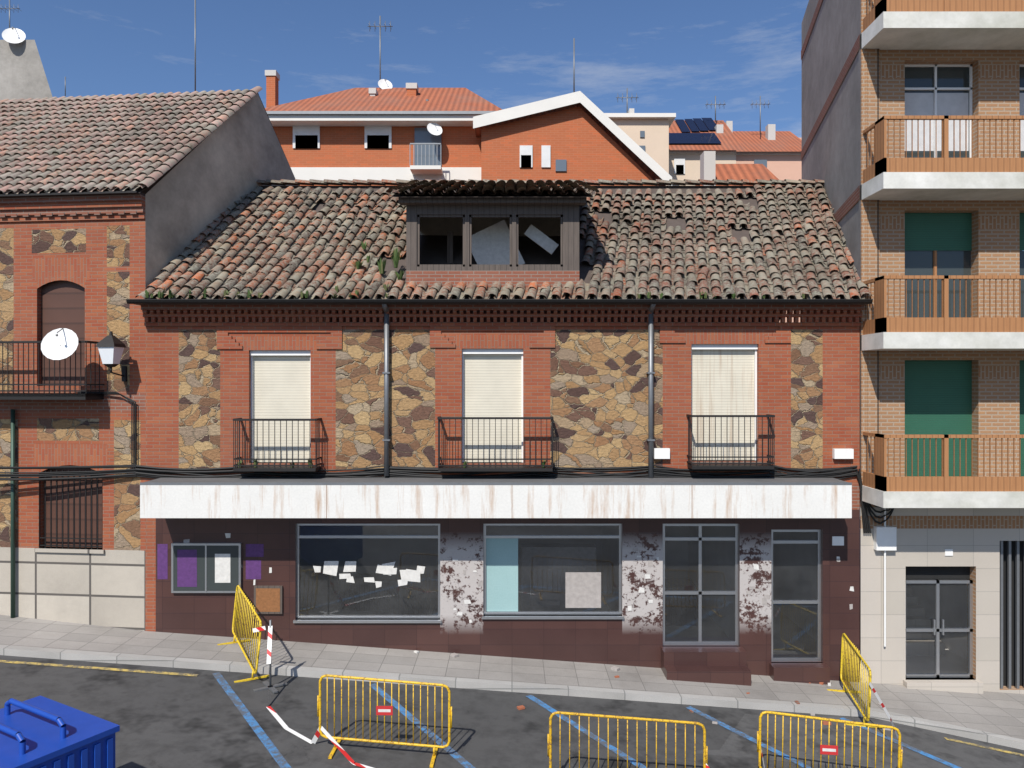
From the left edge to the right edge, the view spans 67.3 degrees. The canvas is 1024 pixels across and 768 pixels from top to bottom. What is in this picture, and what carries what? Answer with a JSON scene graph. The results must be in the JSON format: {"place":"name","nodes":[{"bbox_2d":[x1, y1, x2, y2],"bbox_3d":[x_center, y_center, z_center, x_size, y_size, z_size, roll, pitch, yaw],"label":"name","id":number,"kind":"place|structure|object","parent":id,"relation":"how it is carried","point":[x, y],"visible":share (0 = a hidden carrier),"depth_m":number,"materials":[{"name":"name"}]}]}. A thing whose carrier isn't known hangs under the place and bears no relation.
{"place":"outdoors","nodes":[
{"label":"outdoors","id":0,"kind":"place"},
{"bbox_2d":[0,0,801,321],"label":"background buildings","id":1,"kind":"structure","parent":0,"point":[384,130],"depth_m":32.00,"materials":[{"name":"orange"}]},
{"bbox_2d":[0,0,808,137],"label":"sky","id":2,"kind":"structure","parent":0,"point":[677,56],"materials":[{"name":"blue"}]},
{"bbox_2d":[0,507,1023,767],"bbox_3d":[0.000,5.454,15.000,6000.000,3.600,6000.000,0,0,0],"label":"ground","id":3,"kind":"structure","parent":0,"point":[176,721],"depth_m":12.20,"materials":[{"name":"grey asphalt"}]},
{"bbox_2d":[0,696,119,767],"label":"bin","id":4,"kind":"object","parent":3,"relation":"on","point":[40,732],"visible":1,"depth_m":8.08,"materials":[{"name":"blue plastic"}]},
{"bbox_2d":[0,190,144,630],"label":"building","id":5,"kind":"structure","parent":3,"relation":"on","point":[72,275],"depth_m":15.15,"materials":[{"name":"brick"}]},
{"bbox_2d":[0,86,261,193],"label":"roof","id":6,"kind":"structure","parent":5,"relation":"on","point":[121,142],"depth_m":16.91,"materials":[{"name":"tile"}]},
{"bbox_2d":[123,90,325,321],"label":"gable","id":7,"kind":"structure","parent":5,"relation":"attached to","point":[191,195],"depth_m":17.09,"materials":[{"name":"paint"}]},
{"bbox_2d":[217,585,267,682],"bbox_3d":[-4.904,4.502,14.006,0.600,1.242,2.094,0,0,-31],"label":"barrier","id":8,"kind":"object","parent":3,"relation":"on","point":[239,641],"visible":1,"depth_m":13.93,"materials":[{"name":"yellow metal"}]},
{"bbox_2d":[253,620,286,693],"bbox_3d":[-4.100,4.580,13.050,0.496,1.150,0.496,0,0,0],"label":"tape post","id":9,"kind":"object","parent":3,"relation":"on","point":[270,687],"visible":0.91,"depth_m":13.04,"materials":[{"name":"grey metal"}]},
{"bbox_2d":[317,674,451,767],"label":"barrier","id":10,"kind":"object","parent":3,"relation":"on","point":[384,710],"visible":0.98,"depth_m":11.06,"materials":[{"name":"yellow metal"}]},
{"bbox_2d":[126,299,872,685],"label":"building","id":11,"kind":"structure","parent":3,"relation":"on","point":[730,581],"depth_m":15.00,"materials":[{"name":"brick"}]},
{"bbox_2d":[0,392,893,646],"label":"cables","id":12,"kind":"object","parent":11,"relation":"attached to","point":[591,472],"visible":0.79,"depth_m":14.93,"materials":[{"name":"black plastic"}]},
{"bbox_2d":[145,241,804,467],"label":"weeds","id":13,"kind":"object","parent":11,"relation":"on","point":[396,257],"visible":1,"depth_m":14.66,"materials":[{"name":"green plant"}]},
{"bbox_2d":[135,179,871,321],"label":"roof","id":14,"kind":"structure","parent":11,"relation":"on","point":[756,240],"depth_m":16.46,"materials":[{"name":"tile"}]},
{"bbox_2d":[399,197,586,287],"bbox_3d":[-0.375,-3.260,16.870,3.630,3.080,4.060,0,0,0],"label":"dormer","id":15,"kind":"object","parent":14,"relation":"attached to","point":[490,230],"visible":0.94,"depth_m":15.06,"materials":[{"name":"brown wood"}]},
{"bbox_2d":[386,179,598,196],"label":"dormer roof","id":16,"kind":"structure","parent":15,"relation":"on","point":[470,188],"depth_m":15.53,"materials":[{"name":"brown tile"}]},
{"bbox_2d":[0,660,1023,767],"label":"road paint","id":17,"kind":"object","parent":3,"relation":"on","point":[274,752],"visible":0.94,"depth_m":12.38,"materials":[{"name":"blue paint"}]},
{"bbox_2d":[252,626,902,767],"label":"tape","id":18,"kind":"object","parent":3,"relation":"on","point":[317,733],"visible":0.98,"depth_m":11.70,"materials":[{"name":"plastic"}]},
{"bbox_2d":[547,711,707,767],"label":"barrier","id":19,"kind":"object","parent":3,"relation":"on","point":[549,749],"visible":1,"depth_m":10.38,"materials":[{"name":"yellow metal"}]},
{"bbox_2d":[414,650,890,730],"bbox_3d":[2.390,5.541,13.900,8.587,0.742,2.065,0,0,0],"label":"debris","id":20,"kind":"object","parent":3,"relation":"on","point":[521,707],"visible":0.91,"depth_m":13.91,"materials":[{"name":"paper"}]},
{"bbox_2d":[757,711,902,767],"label":"barrier","id":21,"kind":"object","parent":3,"relation":"on","point":[828,749],"visible":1,"depth_m":10.82,"materials":[{"name":"yellow metal"}]},
{"bbox_2d":[827,633,880,727],"bbox_3d":[6.141,5.298,13.825,0.600,1.169,1.751,0,0,8],"label":"barrier","id":22,"kind":"object","parent":3,"relation":"on","point":[854,691],"visible":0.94,"depth_m":13.73,"materials":[{"name":"yellow metal"}]},
{"bbox_2d":[801,0,1023,693],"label":"building","id":23,"kind":"structure","parent":3,"relation":"on","point":[912,153],"depth_m":15.00,"materials":[{"name":"beige brick"}]},
{"bbox_2d":[0,569,1023,749],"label":"pavement","id":24,"kind":"structure","parent":0,"point":[993,717],"depth_m":14.10,"materials":[{"name":"grey concrete"}]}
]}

